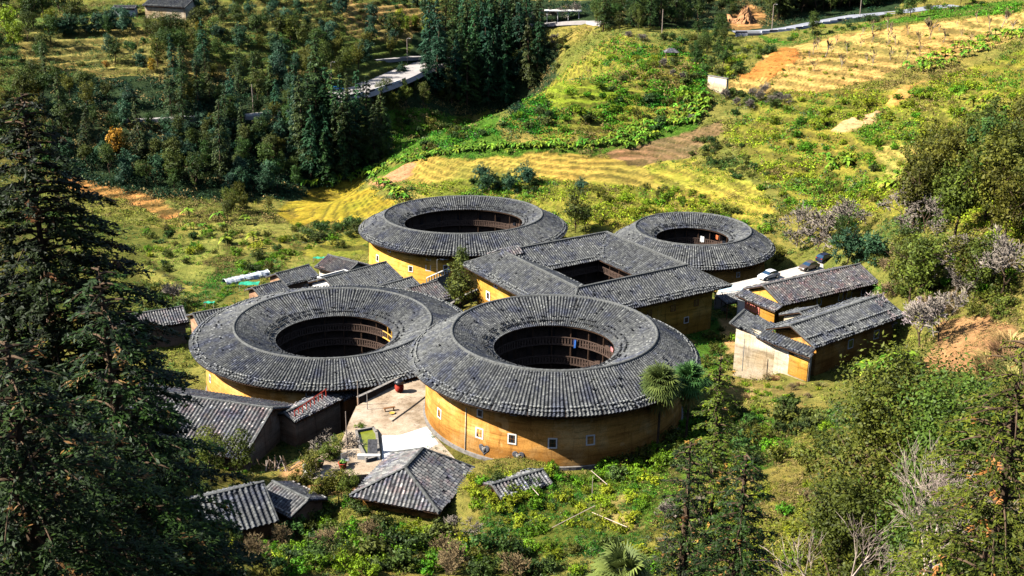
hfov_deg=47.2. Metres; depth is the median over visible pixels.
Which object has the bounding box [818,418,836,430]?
green bush
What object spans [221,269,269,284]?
polytunnel
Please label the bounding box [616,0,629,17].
broadleaf tree
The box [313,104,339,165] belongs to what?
conifer tree
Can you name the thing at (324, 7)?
broadleaf tree
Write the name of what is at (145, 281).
olive bush
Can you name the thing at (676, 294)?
square earth house
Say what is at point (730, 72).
yellow green bush
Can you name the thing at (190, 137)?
broadleaf tree
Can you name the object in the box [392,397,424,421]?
drain kerb
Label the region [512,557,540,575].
dark bush
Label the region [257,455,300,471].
log pile
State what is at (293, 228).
olive bush
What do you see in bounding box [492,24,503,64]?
conifer tree
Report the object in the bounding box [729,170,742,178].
dark bush
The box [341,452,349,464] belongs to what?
plastic chair
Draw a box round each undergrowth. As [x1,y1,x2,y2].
[0,0,1023,239]
[0,197,1023,437]
[3,397,1023,575]
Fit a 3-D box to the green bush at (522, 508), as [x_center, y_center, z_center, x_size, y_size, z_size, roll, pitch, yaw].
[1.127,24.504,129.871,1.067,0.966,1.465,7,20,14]
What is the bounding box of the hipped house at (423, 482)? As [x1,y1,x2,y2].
[349,447,474,518]
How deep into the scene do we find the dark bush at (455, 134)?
328.94 m
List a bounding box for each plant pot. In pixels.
[316,458,323,467]
[338,459,346,468]
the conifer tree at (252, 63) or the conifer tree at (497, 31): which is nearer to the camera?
the conifer tree at (252, 63)
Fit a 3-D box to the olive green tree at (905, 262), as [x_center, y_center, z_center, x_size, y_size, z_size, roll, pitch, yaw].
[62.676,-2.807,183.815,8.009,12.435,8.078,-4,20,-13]
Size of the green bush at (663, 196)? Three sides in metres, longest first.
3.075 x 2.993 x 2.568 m
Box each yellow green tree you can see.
[0,3,19,32]
[3,19,26,45]
[16,0,39,19]
[41,8,59,31]
[395,7,402,18]
[401,13,410,28]
[409,15,417,27]
[411,13,420,26]
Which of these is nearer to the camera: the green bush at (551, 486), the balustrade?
the green bush at (551, 486)
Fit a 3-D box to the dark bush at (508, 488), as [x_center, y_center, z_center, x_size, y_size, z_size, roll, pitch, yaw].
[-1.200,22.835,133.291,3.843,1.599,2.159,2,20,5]
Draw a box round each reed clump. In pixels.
[742,392,754,399]
[744,386,754,391]
[770,375,780,380]
[813,380,827,387]
[966,356,998,379]
[969,347,989,364]
[980,339,1021,358]
[981,351,1013,369]
[987,357,1017,373]
[988,328,1023,347]
[993,349,1022,365]
[994,362,1023,393]
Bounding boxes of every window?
[301,335,306,341]
[305,392,312,396]
[362,332,367,338]
[408,265,412,271]
[437,407,441,419]
[475,427,483,439]
[477,409,482,417]
[486,290,489,300]
[507,332,512,340]
[507,350,512,359]
[507,433,516,444]
[526,346,531,355]
[527,328,531,336]
[548,327,554,335]
[548,345,553,353]
[548,438,556,448]
[572,328,576,337]
[572,347,575,355]
[586,434,594,445]
[590,351,595,359]
[591,332,596,341]
[670,304,675,311]
[684,316,688,323]
[694,299,698,306]
[816,298,821,305]
[838,293,843,300]
[846,291,851,298]
[847,338,853,348]
[861,287,865,294]
[873,329,879,339]
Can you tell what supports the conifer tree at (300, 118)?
on the terrain at (340, 200)
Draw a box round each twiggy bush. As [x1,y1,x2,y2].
[238,532,274,560]
[271,523,291,542]
[311,526,340,547]
[358,519,381,535]
[428,533,454,551]
[435,548,464,575]
[438,538,469,574]
[497,551,531,575]
[763,372,771,380]
[786,382,798,389]
[796,488,816,500]
[801,539,823,553]
[803,392,812,397]
[877,257,889,270]
[877,280,899,296]
[915,294,946,303]
[943,301,958,315]
[947,289,962,305]
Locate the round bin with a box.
[394,379,403,392]
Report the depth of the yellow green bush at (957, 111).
285.41 m
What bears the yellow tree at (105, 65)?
on the terrain at (340, 200)
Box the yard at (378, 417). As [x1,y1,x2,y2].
[302,378,453,484]
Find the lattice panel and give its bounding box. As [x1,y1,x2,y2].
[294,389,326,415]
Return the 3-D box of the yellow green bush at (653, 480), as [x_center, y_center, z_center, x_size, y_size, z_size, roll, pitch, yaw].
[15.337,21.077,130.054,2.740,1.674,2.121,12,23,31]
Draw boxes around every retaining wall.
[707,75,728,93]
[747,33,769,35]
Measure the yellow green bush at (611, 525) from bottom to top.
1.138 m
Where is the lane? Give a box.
[714,262,823,309]
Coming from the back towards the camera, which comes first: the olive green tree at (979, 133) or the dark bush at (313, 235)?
the dark bush at (313, 235)
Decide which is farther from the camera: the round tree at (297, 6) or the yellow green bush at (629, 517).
the round tree at (297, 6)
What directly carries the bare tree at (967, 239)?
on the terrain at (340, 200)
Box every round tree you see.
[45,93,58,116]
[52,14,65,35]
[55,14,74,34]
[58,134,74,156]
[65,13,81,34]
[77,124,88,139]
[78,13,93,33]
[87,14,99,31]
[89,140,115,162]
[90,11,110,31]
[95,132,109,144]
[100,7,113,23]
[101,32,116,51]
[106,6,120,26]
[107,104,122,118]
[113,99,136,124]
[114,148,140,175]
[114,162,132,184]
[116,5,134,32]
[119,85,140,105]
[132,50,147,67]
[132,132,152,155]
[147,130,158,145]
[147,148,168,177]
[154,131,177,157]
[157,113,173,133]
[164,119,186,139]
[173,134,189,160]
[176,138,199,165]
[182,120,195,135]
[186,155,203,174]
[189,54,208,76]
[193,0,204,12]
[196,109,214,128]
[205,0,223,14]
[207,121,231,147]
[207,144,229,164]
[209,20,224,38]
[217,113,233,137]
[220,172,237,191]
[228,155,248,173]
[229,21,248,46]
[229,166,252,189]
[231,103,248,122]
[232,120,243,136]
[243,0,256,14]
[250,125,265,151]
[252,170,271,194]
[253,108,273,135]
[254,159,279,190]
[265,0,281,20]
[265,30,286,53]
[266,56,288,79]
[267,49,286,74]
[270,38,290,60]
[270,119,287,142]
[273,6,293,28]
[278,151,290,169]
[283,71,301,91]
[287,60,298,73]
[291,52,300,66]
[293,0,303,11]
[301,12,310,28]
[304,38,315,54]
[318,19,326,28]
[318,20,337,41]
[318,149,338,170]
[326,0,339,4]
[331,0,345,14]
[342,0,349,7]
[355,38,374,62]
[362,21,377,40]
[363,0,378,22]
[364,15,373,26]
[382,8,396,30]
[386,28,398,43]
[395,61,406,71]
[410,0,419,4]
[472,161,488,179]
[477,167,501,192]
[501,168,522,193]
[514,160,535,183]
[575,177,588,192]
[828,223,870,264]
[859,226,890,267]
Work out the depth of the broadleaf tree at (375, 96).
378.28 m
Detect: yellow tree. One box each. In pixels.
[101,60,109,68]
[105,126,124,153]
[147,57,156,71]
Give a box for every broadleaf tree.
[0,0,12,20]
[0,32,7,60]
[13,65,36,101]
[17,0,41,27]
[18,59,42,77]
[19,10,39,39]
[21,107,45,130]
[29,32,51,54]
[30,72,52,101]
[32,40,49,60]
[34,0,54,16]
[37,14,58,46]
[43,119,58,147]
[46,61,63,86]
[51,0,61,14]
[54,102,81,134]
[55,0,78,18]
[56,89,68,107]
[62,0,83,19]
[73,69,94,87]
[76,144,92,165]
[87,105,99,126]
[94,143,114,177]
[99,14,113,34]
[104,112,119,129]
[106,37,121,62]
[127,41,140,54]
[133,159,152,181]
[143,112,157,129]
[144,136,161,161]
[153,26,179,56]
[161,135,182,154]
[162,147,183,183]
[166,11,187,34]
[166,167,178,186]
[167,113,184,138]
[171,28,189,55]
[183,127,200,151]
[183,150,212,186]
[187,7,206,28]
[190,28,208,53]
[190,128,199,146]
[190,156,207,180]
[197,72,212,96]
[198,129,211,150]
[198,137,214,169]
[200,117,210,135]
[210,38,221,55]
[213,83,222,100]
[218,5,226,21]
[219,44,230,63]
[222,94,238,119]
[227,63,242,72]
[230,4,244,26]
[231,151,245,161]
[232,1,241,12]
[235,137,250,160]
[236,123,254,140]
[238,51,248,72]
[238,137,252,155]
[241,50,264,72]
[246,69,272,99]
[247,12,268,37]
[247,116,268,141]
[250,93,264,112]
[255,141,279,163]
[260,132,285,157]
[261,7,270,24]
[261,82,272,95]
[262,156,283,188]
[268,10,287,33]
[273,151,288,174]
[280,103,294,122]
[282,89,292,102]
[288,156,301,173]
[290,16,298,38]
[290,164,302,187]
[291,9,301,20]
[294,136,307,157]
[295,19,310,48]
[299,153,317,175]
[308,22,319,39]
[308,27,328,52]
[312,135,331,148]
[313,51,327,78]
[317,37,332,63]
[320,1,328,16]
[357,99,372,125]
[374,83,385,104]
[375,81,389,98]
[383,11,404,35]
[392,90,401,102]
[399,79,408,97]
[408,78,418,89]
[412,83,420,94]
[418,80,431,103]
[443,255,477,308]
[454,244,469,276]
[508,0,523,16]
[510,48,524,70]
[562,183,588,232]
[577,202,592,234]
[589,0,600,23]
[593,0,609,25]
[607,0,618,13]
[608,2,624,17]
[614,11,624,27]
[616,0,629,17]
[626,2,646,23]
[632,7,645,28]
[640,0,650,19]
[652,0,667,15]
[666,6,678,21]
[669,0,686,16]
[681,2,693,21]
[688,40,703,63]
[691,0,706,15]
[692,20,706,38]
[692,36,708,54]
[701,31,712,45]
[703,36,712,52]
[704,0,714,14]
[706,55,716,69]
[710,22,721,40]
[712,34,728,56]
[713,13,728,34]
[716,0,726,11]
[717,27,728,40]
[717,44,729,65]
[722,22,730,34]
[724,37,733,49]
[728,1,736,14]
[762,0,778,15]
[775,329,979,575]
[798,0,812,13]
[798,471,899,575]
[807,8,820,35]
[827,0,838,11]
[828,212,855,250]
[858,337,1023,575]
[892,223,921,251]
[902,0,917,15]
[966,111,1005,167]
[973,90,1011,122]
[980,109,1022,148]
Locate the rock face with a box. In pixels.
[727,5,758,24]
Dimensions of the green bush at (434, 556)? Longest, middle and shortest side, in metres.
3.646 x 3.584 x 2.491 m
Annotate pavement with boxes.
[382,427,437,459]
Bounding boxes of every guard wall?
[182,113,261,118]
[343,78,405,97]
[735,17,851,32]
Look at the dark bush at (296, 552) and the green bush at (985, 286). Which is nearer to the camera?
the dark bush at (296, 552)
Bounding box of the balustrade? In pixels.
[426,267,449,288]
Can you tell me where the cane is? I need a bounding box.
[552,505,594,527]
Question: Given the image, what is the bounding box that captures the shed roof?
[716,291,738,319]
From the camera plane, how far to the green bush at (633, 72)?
347.16 m
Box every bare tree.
[307,427,364,452]
[443,514,483,536]
[548,6,561,19]
[548,7,556,18]
[559,1,580,18]
[750,513,920,575]
[777,201,817,248]
[796,209,842,250]
[829,195,871,227]
[878,187,924,233]
[887,430,1021,574]
[904,192,948,235]
[904,286,970,341]
[925,224,1021,283]
[945,263,980,291]
[966,233,1023,294]
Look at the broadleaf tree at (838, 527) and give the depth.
62.88 m
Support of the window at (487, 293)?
in the square earth house at (676, 294)
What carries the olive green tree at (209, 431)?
on the terrain at (340, 200)
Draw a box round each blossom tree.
[865,291,897,326]
[902,295,947,347]
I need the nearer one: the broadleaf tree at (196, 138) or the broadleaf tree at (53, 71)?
the broadleaf tree at (196, 138)
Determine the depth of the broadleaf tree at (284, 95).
351.97 m
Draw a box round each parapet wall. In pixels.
[356,371,409,405]
[450,289,476,307]
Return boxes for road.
[126,112,280,122]
[332,57,460,101]
[374,56,421,62]
[531,21,599,26]
[731,5,957,36]
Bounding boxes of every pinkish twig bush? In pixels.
[161,283,185,299]
[638,33,648,39]
[654,498,677,520]
[656,537,673,559]
[659,57,668,67]
[719,88,731,99]
[733,97,740,105]
[745,97,753,107]
[748,88,758,95]
[755,90,764,99]
[757,82,770,91]
[765,93,778,102]
[777,92,794,103]
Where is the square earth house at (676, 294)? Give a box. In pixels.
[459,231,732,333]
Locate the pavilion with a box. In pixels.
[664,48,678,58]
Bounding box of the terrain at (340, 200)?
[0,0,1023,575]
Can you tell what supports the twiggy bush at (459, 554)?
on the terrain at (340, 200)
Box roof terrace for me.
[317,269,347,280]
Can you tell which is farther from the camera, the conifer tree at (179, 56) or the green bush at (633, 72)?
the conifer tree at (179, 56)
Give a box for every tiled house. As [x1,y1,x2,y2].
[112,5,138,16]
[119,383,294,471]
[125,305,188,347]
[142,0,199,19]
[186,306,227,331]
[188,480,278,542]
[244,280,289,297]
[265,264,319,288]
[266,480,327,523]
[278,392,343,446]
[308,261,402,286]
[314,254,369,275]
[338,390,364,430]
[376,276,419,288]
[403,280,451,301]
[482,468,552,500]
[729,309,774,379]
[735,263,877,331]
[756,293,905,381]
[779,305,820,320]
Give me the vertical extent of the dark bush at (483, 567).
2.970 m
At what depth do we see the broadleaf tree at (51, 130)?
323.03 m
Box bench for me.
[383,406,394,411]
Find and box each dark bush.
[123,38,131,48]
[139,36,149,43]
[144,280,160,290]
[151,291,170,303]
[152,237,167,243]
[161,260,169,265]
[162,228,175,238]
[165,292,197,307]
[171,301,187,310]
[188,230,198,239]
[194,479,210,491]
[217,236,233,244]
[226,529,244,544]
[243,259,263,270]
[250,247,266,261]
[265,554,289,575]
[271,243,283,250]
[277,535,334,564]
[278,514,305,542]
[288,541,330,564]
[297,226,317,234]
[306,524,339,547]
[308,220,329,231]
[308,230,321,239]
[311,235,321,242]
[311,503,335,520]
[317,232,326,240]
[321,518,346,530]
[324,540,346,559]
[326,230,335,236]
[330,223,343,231]
[330,534,350,549]
[334,539,359,556]
[335,523,376,539]
[340,218,351,228]
[343,228,353,238]
[345,214,364,222]
[345,497,371,515]
[348,220,357,228]
[349,535,395,564]
[350,221,359,231]
[352,225,358,233]
[357,7,365,12]
[365,552,392,572]
[368,511,393,530]
[375,515,427,551]
[385,548,419,569]
[403,118,410,125]
[415,126,423,133]
[416,531,432,546]
[419,139,433,149]
[424,517,452,540]
[430,108,440,118]
[437,121,446,128]
[445,122,453,129]
[447,130,465,138]
[453,525,509,552]
[462,553,499,575]
[468,178,477,184]
[474,180,484,186]
[478,129,487,135]
[484,480,515,491]
[490,469,506,481]
[494,548,517,572]
[497,536,532,557]
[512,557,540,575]
[522,183,529,191]
[523,120,533,129]
[523,468,540,485]
[529,177,542,185]
[535,107,544,115]
[538,554,560,575]
[539,115,553,125]
[545,110,553,117]
[552,62,560,69]
[580,112,595,124]
[598,534,631,553]
[604,464,628,481]
[607,85,615,91]
[614,95,622,103]
[615,449,639,467]
[619,74,627,82]
[641,94,654,103]
[647,92,659,101]
[649,121,664,130]
[654,114,666,124]
[659,32,668,39]
[661,441,686,450]
[666,56,680,64]
[668,31,676,39]
[669,443,693,467]
[673,44,685,50]
[676,36,688,43]
[679,77,692,84]
[684,70,704,78]
[689,54,708,63]
[690,135,703,141]
[691,414,712,424]
[697,447,724,467]
[698,135,707,142]
[699,61,711,71]
[701,144,709,150]
[703,416,723,436]
[705,135,718,142]
[706,157,723,164]
[712,143,721,150]
[713,66,726,74]
[720,156,735,161]
[723,418,759,433]
[724,430,745,442]
[726,86,736,95]
[728,429,760,462]
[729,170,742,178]
[730,406,751,421]
[731,65,744,75]
[731,109,740,114]
[732,61,743,66]
[732,443,767,466]
[736,90,746,95]
[740,46,750,53]
[741,412,758,423]
[743,97,749,104]
[747,162,757,169]
[747,468,767,481]
[752,46,772,53]
[765,44,777,52]
[765,404,800,423]
[767,98,782,107]
[771,414,815,434]
[776,392,802,410]
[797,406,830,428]
[811,29,821,34]
[812,433,841,456]
[868,163,878,171]
[923,4,933,9]
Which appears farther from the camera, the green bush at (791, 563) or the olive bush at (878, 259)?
the olive bush at (878, 259)
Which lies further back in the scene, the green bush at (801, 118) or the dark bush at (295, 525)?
the green bush at (801, 118)
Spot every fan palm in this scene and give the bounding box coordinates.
[586,536,654,575]
[638,360,684,451]
[674,359,714,438]
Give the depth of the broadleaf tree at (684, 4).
423.52 m
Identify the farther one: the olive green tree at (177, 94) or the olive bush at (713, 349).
the olive green tree at (177, 94)
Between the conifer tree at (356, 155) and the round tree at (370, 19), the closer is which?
the conifer tree at (356, 155)
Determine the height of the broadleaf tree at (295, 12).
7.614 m
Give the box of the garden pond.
[355,426,380,462]
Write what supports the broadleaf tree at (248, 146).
on the terrain at (340, 200)
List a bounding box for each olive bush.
[75,61,85,65]
[134,278,149,287]
[141,230,157,237]
[141,259,151,264]
[143,301,157,309]
[150,283,171,295]
[153,278,169,285]
[161,263,172,271]
[162,224,171,229]
[162,248,174,256]
[181,256,190,263]
[203,231,213,237]
[245,558,283,575]
[261,229,271,236]
[263,261,274,269]
[287,555,312,574]
[290,225,298,231]
[294,232,312,241]
[301,518,317,531]
[329,239,346,248]
[330,546,351,562]
[342,533,375,547]
[381,520,404,533]
[393,561,421,574]
[412,551,430,566]
[422,141,437,151]
[424,116,435,123]
[427,123,436,130]
[445,127,460,135]
[459,133,466,138]
[465,545,489,558]
[498,532,516,543]
[564,541,583,554]
[590,184,606,197]
[598,453,630,469]
[602,193,613,201]
[631,107,640,117]
[633,443,654,468]
[641,183,650,190]
[646,61,657,67]
[647,444,672,459]
[652,187,664,197]
[655,432,681,444]
[657,184,670,189]
[659,425,681,441]
[661,96,674,104]
[670,440,692,455]
[676,94,687,101]
[676,428,690,441]
[688,149,697,154]
[696,459,727,478]
[700,150,709,156]
[700,357,713,368]
[702,330,719,339]
[704,353,716,360]
[707,206,719,214]
[708,342,724,349]
[708,344,725,355]
[716,333,729,341]
[717,325,725,330]
[719,202,738,214]
[723,352,733,359]
[733,208,744,213]
[741,154,750,159]
[744,422,773,446]
[745,170,755,178]
[758,425,787,444]
[763,439,793,461]
[770,254,785,264]
[775,249,786,256]
[776,409,795,423]
[791,442,819,462]
[796,452,820,473]
[804,425,821,438]
[813,187,826,193]
[813,426,838,443]
[823,179,838,187]
[826,185,844,193]
[827,172,838,177]
[859,225,871,233]
[868,194,878,201]
[868,253,888,265]
[888,270,900,280]
[892,282,913,295]
[921,276,946,290]
[945,282,960,293]
[960,298,981,309]
[965,302,988,317]
[970,289,1000,304]
[986,272,999,284]
[990,302,1015,318]
[994,293,1016,306]
[996,276,1018,295]
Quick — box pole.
[345,411,347,448]
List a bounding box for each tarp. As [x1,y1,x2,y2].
[204,301,214,307]
[239,281,259,287]
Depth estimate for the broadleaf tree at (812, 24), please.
391.95 m
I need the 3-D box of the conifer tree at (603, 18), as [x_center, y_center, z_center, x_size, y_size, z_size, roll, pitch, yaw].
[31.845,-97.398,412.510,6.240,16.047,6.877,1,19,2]
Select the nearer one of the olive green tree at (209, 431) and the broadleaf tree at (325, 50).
the olive green tree at (209, 431)
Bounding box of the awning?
[715,285,741,305]
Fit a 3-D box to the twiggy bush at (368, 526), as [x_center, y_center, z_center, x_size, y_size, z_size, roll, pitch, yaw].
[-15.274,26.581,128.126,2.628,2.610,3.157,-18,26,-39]
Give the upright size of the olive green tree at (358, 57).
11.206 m
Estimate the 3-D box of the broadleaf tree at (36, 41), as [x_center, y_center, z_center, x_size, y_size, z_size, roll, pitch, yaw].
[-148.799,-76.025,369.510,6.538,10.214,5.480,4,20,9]
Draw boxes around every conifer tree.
[0,93,271,575]
[0,337,220,575]
[36,36,53,80]
[37,265,253,575]
[49,71,72,128]
[76,101,95,150]
[107,433,234,575]
[128,97,155,160]
[163,33,180,83]
[163,67,182,116]
[174,52,192,106]
[174,73,192,123]
[175,44,188,74]
[175,47,191,89]
[190,56,207,101]
[192,92,202,127]
[193,17,213,67]
[200,48,211,74]
[203,62,214,100]
[207,100,233,182]
[218,82,234,136]
[221,68,242,109]
[221,120,231,151]
[230,46,246,92]
[235,48,248,84]
[235,102,249,146]
[247,52,261,88]
[264,62,278,103]
[269,79,283,118]
[275,111,288,140]
[283,75,307,154]
[284,65,305,130]
[285,75,317,167]
[295,105,323,177]
[302,71,320,129]
[304,32,327,127]
[305,97,321,156]
[312,69,327,119]
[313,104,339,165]
[314,131,337,187]
[315,65,337,135]
[320,83,330,116]
[321,70,341,136]
[327,73,358,155]
[327,98,337,154]
[327,101,350,171]
[329,102,360,174]
[335,121,353,179]
[337,93,369,171]
[341,73,354,124]
[344,91,358,136]
[349,70,368,141]
[358,74,374,144]
[363,112,369,140]
[365,104,383,161]
[371,87,394,154]
[374,101,385,137]
[381,108,395,153]
[417,0,434,29]
[417,0,441,62]
[419,40,438,93]
[424,19,452,94]
[426,5,437,52]
[427,0,460,80]
[438,0,454,30]
[442,29,452,74]
[442,52,459,103]
[443,0,459,49]
[444,40,465,98]
[451,0,458,30]
[451,33,465,83]
[452,29,466,76]
[453,9,469,59]
[455,0,469,36]
[456,38,483,105]
[458,0,473,54]
[459,22,470,61]
[460,0,478,33]
[461,35,474,81]
[463,4,486,65]
[468,26,485,89]
[473,0,486,52]
[473,0,487,41]
[476,16,496,79]
[477,2,487,60]
[477,41,498,104]
[482,0,500,58]
[482,28,502,93]
[484,0,499,27]
[487,34,503,81]
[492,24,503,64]
[493,0,512,33]
[493,32,514,95]
[494,54,516,105]
[498,0,511,53]
[498,0,513,53]
[498,13,514,74]
[501,0,512,36]
[507,1,527,61]
[509,0,516,39]
[509,3,531,74]
[512,0,535,58]
[514,17,539,89]
[515,1,532,46]
[529,2,546,55]
[529,8,548,67]
[532,0,549,48]
[594,0,610,31]
[599,0,615,25]
[623,0,644,26]
[627,0,649,20]
[641,442,720,575]
[643,0,658,26]
[651,0,669,25]
[663,356,756,575]
[668,0,684,23]
[685,453,786,575]
[755,0,781,11]
[766,0,794,18]
[776,0,798,16]
[853,0,873,6]
[868,336,1023,575]
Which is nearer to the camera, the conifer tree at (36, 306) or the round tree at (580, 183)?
the conifer tree at (36, 306)
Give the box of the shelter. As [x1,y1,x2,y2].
[544,9,581,21]
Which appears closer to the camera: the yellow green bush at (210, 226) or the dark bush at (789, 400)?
the dark bush at (789, 400)
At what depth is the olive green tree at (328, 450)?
144.78 m
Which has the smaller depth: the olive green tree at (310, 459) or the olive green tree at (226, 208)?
the olive green tree at (310, 459)
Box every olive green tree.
[11,72,40,109]
[59,72,73,97]
[76,79,95,107]
[98,82,114,101]
[116,133,134,154]
[140,14,155,33]
[145,35,167,66]
[146,17,166,43]
[148,10,173,31]
[164,153,186,176]
[173,90,187,111]
[176,76,196,101]
[179,18,190,30]
[187,26,198,51]
[190,432,227,475]
[195,425,227,463]
[205,63,218,75]
[207,113,216,128]
[219,186,231,200]
[220,199,235,217]
[220,424,263,479]
[223,191,236,213]
[226,188,239,210]
[229,180,244,197]
[236,191,248,212]
[254,33,266,47]
[263,195,273,209]
[266,100,282,119]
[267,136,285,155]
[278,14,298,42]
[287,464,315,487]
[299,44,317,75]
[299,447,321,485]
[301,51,310,76]
[307,472,334,505]
[315,434,344,461]
[320,464,350,502]
[329,38,343,57]
[332,55,347,75]
[332,465,349,497]
[334,30,344,46]
[335,468,360,502]
[337,45,357,69]
[350,41,364,69]
[360,30,371,43]
[380,77,395,98]
[385,35,398,51]
[387,91,399,110]
[399,85,412,106]
[421,90,429,104]
[885,232,927,281]
[886,232,949,301]
[889,231,919,258]
[892,149,949,227]
[894,229,959,298]
[896,136,951,189]
[901,124,943,175]
[901,156,933,198]
[913,127,951,175]
[916,109,953,139]
[923,248,948,289]
[927,123,975,177]
[928,161,967,208]
[932,118,959,172]
[932,145,990,235]
[937,125,974,173]
[939,232,988,294]
[947,110,997,177]
[956,229,1005,302]
[959,106,979,126]
[962,106,995,139]
[962,137,1023,221]
[964,113,1004,172]
[972,137,1023,228]
[974,162,1023,239]
[977,108,1023,138]
[980,123,1015,172]
[988,120,1023,205]
[1000,114,1023,173]
[1003,92,1023,130]
[1006,155,1023,219]
[1009,91,1023,122]
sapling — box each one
[824,37,833,57]
[870,48,877,65]
[924,17,938,38]
[1001,9,1010,26]
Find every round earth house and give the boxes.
[189,285,463,432]
[358,195,567,301]
[408,294,700,470]
[614,212,775,292]
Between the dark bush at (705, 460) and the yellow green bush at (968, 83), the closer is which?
the dark bush at (705, 460)
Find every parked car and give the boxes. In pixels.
[757,269,779,280]
[798,260,819,271]
[815,252,831,262]
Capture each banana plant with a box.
[179,207,195,216]
[197,223,210,229]
[209,211,225,219]
[217,222,232,232]
[218,235,233,244]
[237,214,254,222]
[245,231,257,240]
[371,178,383,187]
[390,185,404,194]
[396,193,408,199]
[439,149,449,155]
[695,110,709,116]
[817,152,831,159]
[826,157,836,166]
[843,157,855,167]
[845,151,857,158]
[851,359,882,377]
[874,179,886,189]
[877,354,898,366]
[879,174,891,179]
[883,179,899,187]
[888,350,919,366]
[890,169,902,179]
[947,58,957,64]
[965,98,980,107]
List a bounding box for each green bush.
[140,227,150,233]
[143,244,152,252]
[153,245,168,251]
[184,245,194,253]
[189,241,199,247]
[192,243,203,250]
[199,228,212,235]
[201,224,216,230]
[224,228,238,236]
[230,246,243,255]
[234,260,246,268]
[238,239,249,245]
[248,239,264,249]
[262,540,283,557]
[263,237,271,243]
[265,549,286,562]
[278,235,285,242]
[281,556,311,575]
[283,248,295,255]
[283,539,300,551]
[292,539,306,550]
[299,536,323,545]
[302,529,317,539]
[303,549,332,572]
[304,243,314,248]
[317,515,337,529]
[325,232,339,240]
[326,548,364,571]
[327,526,357,547]
[342,495,352,507]
[344,515,366,530]
[344,556,380,575]
[352,538,366,549]
[352,550,369,566]
[353,422,365,427]
[362,563,381,575]
[364,550,390,569]
[383,520,410,538]
[392,139,401,145]
[393,541,406,550]
[394,517,425,535]
[408,130,418,136]
[408,536,427,554]
[409,524,430,539]
[416,559,434,575]
[419,123,429,129]
[420,549,446,571]
[421,521,436,541]
[427,544,441,557]
[432,532,455,543]
[432,557,443,570]
[446,540,469,562]
[449,137,458,143]
[454,532,473,545]
[463,481,478,492]
[465,473,476,485]
[465,554,485,567]
[468,486,482,497]
[468,496,483,509]
[475,474,488,484]
[481,488,494,496]
[484,494,499,504]
[491,503,507,512]
[501,492,519,512]
[503,517,510,523]
[504,470,515,476]
[510,489,528,505]
[512,512,527,522]
[512,522,524,529]
[513,110,523,117]
[517,492,532,503]
[517,536,540,552]
[518,505,526,512]
[519,522,538,537]
[524,485,542,496]
[527,486,545,499]
[528,494,543,508]
[529,510,538,516]
[529,514,551,524]
[533,520,549,533]
[537,538,562,553]
[539,99,548,107]
[543,503,554,513]
[543,545,565,561]
[544,463,554,479]
[546,483,555,489]
[547,459,559,469]
[553,472,565,480]
[553,490,573,501]
[561,114,569,120]
[561,510,571,516]
[561,515,580,526]
[564,84,578,94]
[567,498,578,506]
[568,560,588,575]
[570,474,582,481]
[571,104,585,115]
[571,508,585,516]
[572,478,583,486]
[574,501,586,509]
[578,521,594,528]
[580,484,594,493]
[583,478,597,483]
[585,493,607,502]
[586,59,598,66]
[589,467,606,482]
[592,109,602,116]
[593,81,604,88]
[593,511,610,522]
[595,456,614,469]
[595,497,613,510]
[599,478,620,488]
[599,483,614,494]
[600,459,618,470]
[600,519,622,530]
[602,75,612,80]
[604,494,617,501]
[605,93,617,101]
[606,53,615,59]
[607,103,619,111]
[607,506,618,513]
[615,524,628,533]
[616,190,635,202]
[617,511,635,528]
[618,87,628,93]
[618,115,627,121]
[619,460,641,477]
[619,541,653,555]
[622,58,632,64]
[622,487,638,496]
[623,493,637,504]
[624,105,634,112]
[625,209,634,214]
[626,467,644,480]
[629,68,636,75]
[629,93,642,99]
[629,471,642,482]
[629,482,638,489]
[630,457,652,469]
[632,54,642,61]
[632,499,649,510]
[632,510,641,515]
[635,204,654,213]
[637,472,662,485]
[638,491,653,501]
[639,63,651,70]
[641,197,654,205]
[643,441,667,460]
[645,560,657,573]
[646,68,658,76]
[646,452,672,475]
[649,544,663,563]
[652,197,666,205]
[657,445,673,465]
[658,191,669,198]
[664,208,674,212]
[668,435,694,446]
[670,185,680,192]
[673,90,687,98]
[676,196,687,205]
[678,418,694,431]
[679,429,700,438]
[685,200,696,207]
[685,431,706,447]
[687,189,696,196]
[688,415,713,432]
[699,198,709,204]
[701,397,722,408]
[708,365,718,373]
[724,70,736,77]
[727,332,735,340]
[737,54,747,58]
[741,380,751,385]
[750,404,768,414]
[751,410,764,421]
[752,483,772,500]
[753,389,764,395]
[756,183,766,190]
[757,223,772,233]
[759,198,769,204]
[759,434,782,451]
[761,422,775,434]
[763,383,771,387]
[767,114,782,124]
[770,133,780,141]
[774,501,795,515]
[778,549,807,569]
[781,521,802,537]
[782,105,791,110]
[783,196,797,203]
[791,129,802,137]
[792,171,803,177]
[793,116,808,124]
[797,96,805,101]
[797,139,817,150]
[802,481,813,487]
[807,119,817,125]
[816,117,835,126]
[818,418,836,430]
[819,106,836,115]
[821,144,829,150]
[834,193,844,199]
[838,150,849,156]
[839,97,848,103]
[839,139,848,144]
[846,191,856,197]
[852,111,864,120]
[853,100,859,108]
[859,96,879,107]
[861,189,870,196]
[863,153,875,160]
[871,136,885,146]
[875,283,887,292]
[880,113,896,121]
[889,143,899,148]
[892,92,902,98]
[896,132,909,139]
[899,98,915,107]
[907,87,922,96]
[910,110,921,117]
[916,91,937,99]
[922,86,935,92]
[938,277,952,286]
[947,106,963,117]
[948,83,967,92]
[963,78,981,89]
[973,281,995,293]
[980,93,992,101]
[996,273,1016,284]
[1005,267,1019,275]
[1006,90,1019,97]
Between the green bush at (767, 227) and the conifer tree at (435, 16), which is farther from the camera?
the conifer tree at (435, 16)

